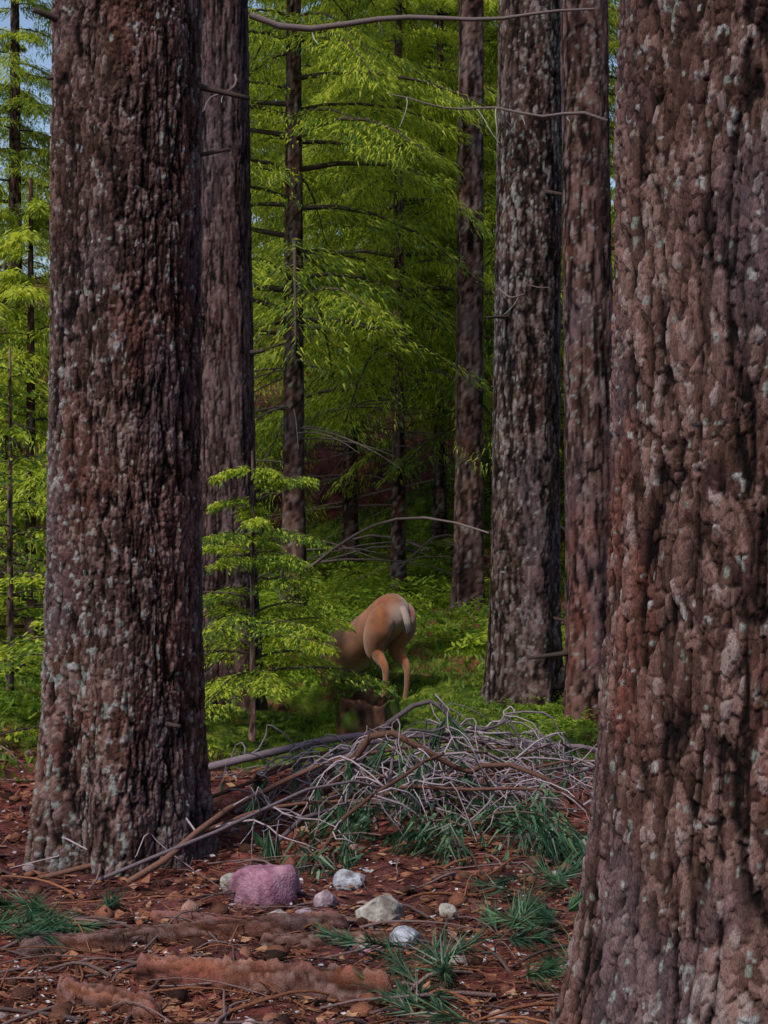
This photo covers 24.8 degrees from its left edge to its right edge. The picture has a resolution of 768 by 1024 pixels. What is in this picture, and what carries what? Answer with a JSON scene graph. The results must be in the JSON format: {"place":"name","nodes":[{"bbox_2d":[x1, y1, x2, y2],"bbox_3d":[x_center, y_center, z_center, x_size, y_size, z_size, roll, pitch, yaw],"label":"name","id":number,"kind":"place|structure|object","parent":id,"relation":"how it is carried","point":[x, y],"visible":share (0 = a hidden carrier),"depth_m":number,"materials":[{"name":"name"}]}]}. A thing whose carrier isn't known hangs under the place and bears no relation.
{"place":"outdoors","nodes":[
{"label":"outdoors","id":0,"kind":"place"},
{"bbox_2d":[0,236,614,1023],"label":"forest floor","id":1,"kind":"structure","parent":0,"point":[326,706],"depth_m":8.82,"materials":[{"name":"brown soil"}]},
{"bbox_2d":[0,347,48,706],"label":"hemlock sapling","id":2,"kind":"object","parent":1,"relation":"on","point":[20,435],"visible":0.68,"depth_m":11.58,"materials":[{"name":"green plant"}]},
{"bbox_2d":[0,184,48,651],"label":"young hemlock","id":3,"kind":"object","parent":1,"relation":"on","point":[10,222],"visible":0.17,"depth_m":14.91,"materials":[{"name":"green plant"}]},
{"bbox_2d":[0,258,48,636],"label":"young hemlock","id":4,"kind":"object","parent":1,"relation":"on","point":[42,387],"visible":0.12,"depth_m":16.59,"materials":[{"name":"green plant"}]},
{"bbox_2d":[0,41,49,278],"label":"forest hemlock","id":5,"kind":"object","parent":1,"relation":"on","point":[22,49],"visible":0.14,"depth_m":55.77,"materials":[{"name":"green plant"}]},
{"bbox_2d":[2,162,49,206],"bbox_3d":[-6.139,-8.840,38.809,5.475,7.923,4.555,0,0,-29],"label":"forest hemlock","id":6,"kind":"object","parent":1,"relation":"on","point":[33,187],"visible":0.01,"depth_m":36.96,"materials":[{"name":"green plant"}]},
{"bbox_2d":[0,0,52,567],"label":"understory hemlock","id":7,"kind":"object","parent":1,"relation":"on","point":[15,107],"visible":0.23,"depth_m":24.38,"materials":[{"name":"green plant"}]},
{"bbox_2d":[14,429,47,629],"bbox_3d":[-2.964,-0.007,17.250,2.458,3.340,2.534,0,0,0],"label":"young hemlock","id":8,"kind":"object","parent":1,"relation":"on","point":[39,561],"visible":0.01,"depth_m":16.79,"materials":[{"name":"green plant"}]},
{"bbox_2d":[55,974,162,1023],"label":"rotten wood","id":9,"kind":"object","parent":1,"relation":"on","point":[98,996],"visible":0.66,"depth_m":5.32,"materials":[{"name":"brown wood"}]},
{"bbox_2d":[0,533,218,757],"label":"hemlock sapling","id":10,"kind":"object","parent":1,"relation":"on","point":[29,649],"visible":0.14,"depth_m":10.51,"materials":[{"name":"green plant"}]},
{"bbox_2d":[0,178,266,667],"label":"young hemlock","id":11,"kind":"object","parent":1,"relation":"on","point":[37,216],"visible":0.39,"depth_m":14.66,"materials":[{"name":"green plant"}]},
{"bbox_2d":[21,0,249,877],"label":"tree","id":12,"kind":"object","parent":1,"relation":"on","point":[121,767],"visible":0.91,"depth_m":7.51,"materials":[{"name":"brown plant"}]},
{"bbox_2d":[0,121,342,528],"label":"understory hemlock","id":13,"kind":"object","parent":1,"relation":"on","point":[47,152],"visible":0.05,"depth_m":24.08,"materials":[{"name":"green plant"}]},
{"bbox_2d":[16,910,349,957],"bbox_3d":[-0.696,1.512,6.214,1.208,0.130,0.098,0,0,-19],"label":"rotten wood","id":14,"kind":"object","parent":1,"relation":"on","point":[274,922],"visible":0.67,"depth_m":6.17,"materials":[{"name":"brown wood"}]},
{"bbox_2d":[150,910,255,921],"bbox_3d":[-0.664,1.521,6.494,0.432,0.072,0.048,0,0,14],"label":"rotten wood","id":15,"kind":"object","parent":1,"relation":"on","point":[155,915],"visible":0.42,"depth_m":6.50,"materials":[{"name":"brown wood"}]},
{"bbox_2d":[220,873,233,890],"bbox_3d":[-0.627,1.535,7.165,0.086,0.113,0.063,0,0,0],"label":"rock","id":16,"kind":"object","parent":1,"relation":"on","point":[225,878],"visible":0.31,"depth_m":7.14,"materials":[{"name":"beige stone"}]},
{"bbox_2d":[228,864,299,909],"bbox_3d":[-0.465,1.516,6.872,0.245,0.263,0.194,0,0,34],"label":"rock","id":17,"kind":"object","parent":1,"relation":"on","point":[266,884],"visible":0.66,"depth_m":6.81,"materials":[{"name":"pink stone"}]},
{"bbox_2d":[136,952,394,1006],"bbox_3d":[-0.385,1.507,5.560,0.889,0.194,0.115,0,0,19],"label":"rotten wood","id":18,"kind":"object","parent":1,"relation":"on","point":[332,980],"visible":0.55,"depth_m":5.53,"materials":[{"name":"brown wood"}]},
{"bbox_2d":[248,0,302,251],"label":"forest hemlock","id":19,"kind":"object","parent":1,"relation":"on","point":[270,216],"visible":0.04,"depth_m":31.32,"materials":[{"name":"green plant"}]},
{"bbox_2d":[270,909,285,912],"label":"rock","id":20,"kind":"object","parent":1,"relation":"on","point":[279,911],"visible":0.1,"depth_m":6.46,"materials":[{"name":"beige stone"}]},
{"bbox_2d":[8,0,561,615],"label":"understory hemlock","id":21,"kind":"object","parent":1,"relation":"on","point":[292,288],"visible":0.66,"depth_m":18.14,"materials":[{"name":"green plant"}]},
{"bbox_2d":[252,3,321,245],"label":"forest hemlock","id":22,"kind":"object","parent":1,"relation":"on","point":[273,118],"depth_m":45.27,"materials":[{"name":"green plant"}]},
{"bbox_2d":[252,0,323,247],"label":"forest hemlock","id":23,"kind":"object","parent":1,"relation":"on","point":[259,222],"depth_m":53.98,"materials":[{"name":"green plant"}]},
{"bbox_2d":[0,848,584,1023],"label":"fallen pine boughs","id":24,"kind":"object","parent":1,"relation":"on","point":[47,921],"visible":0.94,"depth_m":6.08,"materials":[{"name":"green plant"}]},
{"bbox_2d":[249,0,339,220],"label":"forest hemlock","id":25,"kind":"object","parent":1,"relation":"on","point":[273,97],"depth_m":33.72,"materials":[{"name":"green plant"}]},
{"bbox_2d":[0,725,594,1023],"bbox_3d":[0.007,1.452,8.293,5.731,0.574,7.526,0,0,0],"label":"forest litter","id":26,"kind":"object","parent":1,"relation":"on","point":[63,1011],"visible":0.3,"depth_m":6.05,"materials":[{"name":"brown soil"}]},
{"bbox_2d":[0,399,597,782],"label":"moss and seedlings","id":27,"kind":"object","parent":1,"relation":"on","point":[324,718],"visible":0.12,"depth_m":13.95,"materials":[{"name":"green plant"}]},
{"bbox_2d":[0,423,598,741],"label":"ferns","id":28,"kind":"object","parent":1,"relation":"on","point":[379,582],"visible":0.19,"depth_m":18.44,"materials":[{"name":"green plant"}]},
{"bbox_2d":[202,451,399,741],"bbox_3d":[-0.905,0.848,12.245,1.789,2.550,1.844,0,0,27],"label":"hemlock sapling","id":29,"kind":"object","parent":1,"relation":"on","point":[242,542],"visible":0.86,"depth_m":12.11,"materials":[{"name":"green plant"}]},
{"bbox_2d":[274,0,329,236],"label":"forest hemlock","id":30,"kind":"object","parent":1,"relation":"on","point":[304,94],"depth_m":47.06,"materials":[{"name":"green plant"}]},
{"bbox_2d":[11,693,596,884],"bbox_3d":[0.274,1.474,8.514,3.740,1.093,2.830,0,0,0],"label":"brush pile","id":31,"kind":"object","parent":1,"relation":"on","point":[345,778],"visible":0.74,"depth_m":8.22,"materials":[{"name":"grey wood"}]},
{"bbox_2d":[295,908,312,913],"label":"rock","id":32,"kind":"object","parent":1,"relation":"on","point":[302,910],"visible":0.14,"depth_m":6.54,"materials":[{"name":"stone"}]},
{"bbox_2d":[1,213,614,590],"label":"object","id":33,"kind":"object","parent":1,"relation":"on","point":[336,548],"visible":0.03,"depth_m":21.89,"materials":[{"name":"brown wood"}]},
{"bbox_2d":[250,0,365,180],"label":"forest hemlock","id":34,"kind":"object","parent":1,"relation":"on","point":[283,64],"visible":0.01,"depth_m":36.70,"materials":[{"name":"green plant"}]},
{"bbox_2d":[262,4,358,243],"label":"forest hemlock","id":35,"kind":"object","parent":1,"relation":"on","point":[313,102],"visible":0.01,"depth_m":48.13,"materials":[{"name":"green plant"}]},
{"bbox_2d":[313,890,337,907],"bbox_3d":[-0.228,1.518,6.790,0.094,0.111,0.101,0,0,0],"label":"rock","id":36,"kind":"object","parent":1,"relation":"on","point":[324,898],"visible":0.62,"depth_m":6.75,"materials":[{"name":"pink stone"}]},
{"bbox_2d":[259,928,413,949],"bbox_3d":[-0.155,1.517,6.165,0.573,0.096,0.065,0,0,-11],"label":"rotten wood","id":37,"kind":"object","parent":1,"relation":"on","point":[306,940],"visible":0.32,"depth_m":6.12,"materials":[{"name":"brown wood"}]},
{"bbox_2d":[328,746,351,755],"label":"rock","id":38,"kind":"object","parent":1,"relation":"on","point":[341,747],"visible":0.06,"depth_m":11.94,"materials":[{"name":"grey stone"}]},
{"bbox_2d":[259,0,425,246],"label":"forest hemlock","id":39,"kind":"object","parent":1,"relation":"on","point":[317,137],"depth_m":42.96,"materials":[{"name":"green plant"}]},
{"bbox_2d":[333,869,365,889],"bbox_3d":[-0.139,1.513,7.146,0.138,0.116,0.096,0,0,10],"label":"rock","id":40,"kind":"object","parent":1,"relation":"on","point":[343,878],"visible":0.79,"depth_m":7.11,"materials":[{"name":"grey stone"}]},
{"bbox_2d":[314,593,415,698],"bbox_3d":[-0.277,1.378,14.659,0.416,1.437,1.664,0,0,-36],"label":"deer","id":41,"kind":"object","parent":1,"relation":"on","point":[383,624],"visible":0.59,"depth_m":14.17},
{"bbox_2d":[335,687,402,743],"bbox_3d":[-0.101,1.526,12.429,0.580,0.524,0.599,0,0,0],"label":"stump","id":42,"kind":"object","parent":1,"relation":"on","point":[359,711],"visible":0.47,"depth_m":12.23,"materials":[{"name":"brown wood"}]},
{"bbox_2d":[356,938,385,955],"bbox_3d":[-0.048,1.528,6.079,0.079,0.088,0.126,0,0,44],"label":"rock","id":43,"kind":"object","parent":1,"relation":"on","point":[372,950],"visible":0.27,"depth_m":6.04,"materials":[{"name":"grey stone"}]},
{"bbox_2d":[253,1,495,283],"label":"forest hemlock","id":44,"kind":"object","parent":1,"relation":"on","point":[342,142],"visible":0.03,"depth_m":31.46,"materials":[{"name":"green plant"}]},
{"bbox_2d":[355,894,404,928],"bbox_3d":[-0.020,1.521,6.528,0.171,0.180,0.150,0,0,12],"label":"rock","id":45,"kind":"object","parent":1,"relation":"on","point":[385,907],"visible":0.58,"depth_m":6.49,"materials":[{"name":"grey stone"}]},
{"bbox_2d":[199,0,594,711],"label":"hemlock tree","id":46,"kind":"object","parent":1,"relation":"on","point":[227,396],"visible":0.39,"depth_m":13.24,"materials":[{"name":"brown plant"}]},
{"bbox_2d":[389,925,420,951],"bbox_3d":[0.070,1.513,6.160,0.108,0.107,0.160,0,0,26],"label":"rock","id":47,"kind":"object","parent":1,"relation":"on","point":[403,931],"visible":0.52,"depth_m":6.12,"materials":[{"name":"grey stone"}]},
{"bbox_2d":[248,0,563,561],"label":"understory hemlock","id":48,"kind":"object","parent":1,"relation":"on","point":[349,512],"visible":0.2,"depth_m":23.49,"materials":[{"name":"green plant"}]},
{"bbox_2d":[251,0,563,594],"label":"understory hemlock","id":49,"kind":"object","parent":1,"relation":"on","point":[398,532],"visible":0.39,"depth_m":21.11,"materials":[{"name":"green plant"}]},
{"bbox_2d":[253,0,563,540],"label":"understory hemlock","id":50,"kind":"object","parent":1,"relation":"on","point":[441,505],"visible":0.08,"depth_m":23.86,"materials":[{"name":"green plant"}]},
{"bbox_2d":[339,1,498,241],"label":"forest hemlock","id":51,"kind":"object","parent":1,"relation":"on","point":[496,15],"depth_m":32.87,"materials":[{"name":"green plant"}]},
{"bbox_2d":[439,903,460,920],"bbox_3d":[0.252,1.532,6.670,0.087,0.083,0.067,0,0,0],"label":"rock","id":52,"kind":"object","parent":1,"relation":"on","point":[446,908],"visible":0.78,"depth_m":6.66,"materials":[{"name":"grey stone"}]},
{"bbox_2d":[306,0,615,499],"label":"understory hemlock","id":53,"kind":"object","parent":1,"relation":"on","point":[488,51],"visible":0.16,"depth_m":21.86,"materials":[{"name":"green plant"}]},
{"bbox_2d":[449,0,485,612],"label":"hemlock tree","id":54,"kind":"object","parent":1,"relation":"on","point":[468,583],"visible":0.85,"depth_m":18.76,"materials":[{"name":"brown plant"}]},
{"bbox_2d":[430,864,539,882],"bbox_3d":[0.431,1.536,7.410,0.544,0.071,0.054,0,0,-30],"label":"rotten wood","id":55,"kind":"object","parent":1,"relation":"on","point":[504,868],"visible":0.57,"depth_m":7.40,"materials":[{"name":"brown wood"}]},
{"bbox_2d":[375,4,614,265],"bbox_3d":[2.033,-7.961,31.977,4.445,8.201,4.685,0,0,-31],"label":"forest hemlock","id":56,"kind":"object","parent":1,"relation":"on","point":[418,9],"visible":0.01,"depth_m":31.86,"materials":[{"name":"green plant"}]},
{"bbox_2d":[387,0,607,708],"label":"hemlock tree","id":57,"kind":"object","parent":1,"relation":"on","point":[526,620],"visible":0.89,"depth_m":13.24,"materials":[{"name":"brown plant"}]},
{"bbox_2d":[386,0,619,546],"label":"understory hemlock","id":58,"kind":"object","parent":1,"relation":"on","point":[613,43],"visible":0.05,"depth_m":21.96,"materials":[{"name":"green plant"}]},
{"bbox_2d":[454,1,617,126],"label":"forest hemlock","id":59,"kind":"object","parent":1,"relation":"on","point":[609,67],"visible":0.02,"depth_m":35.67,"materials":[{"name":"green plant"}]},
{"bbox_2d":[560,490,565,562],"bbox_3d":[3.868,-1.623,21.461,3.997,5.446,4.052,0,0,0],"label":"young hemlock","id":60,"kind":"object","parent":1,"relation":"on","point":[563,551],"depth_m":21.78,"materials":[{"name":"green plant"}]},
{"bbox_2d":[528,0,612,721],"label":"hemlock tree","id":61,"kind":"object","parent":1,"relation":"on","point":[586,231],"visible":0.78,"depth_m":12.56,"materials":[{"name":"brown plant"}]},
{"bbox_2d":[549,0,767,1023],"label":"tree trunk","id":62,"kind":"object","parent":1,"relation":"on","point":[671,923],"visible":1,"depth_m":4.28,"materials":[{"name":"brown plant"}]},
{"bbox_2d":[0,0,618,276],"label":"sky","id":63,"kind":"structure","parent":0,"point":[24,23],"materials":[{"name":"blue"}]}
]}

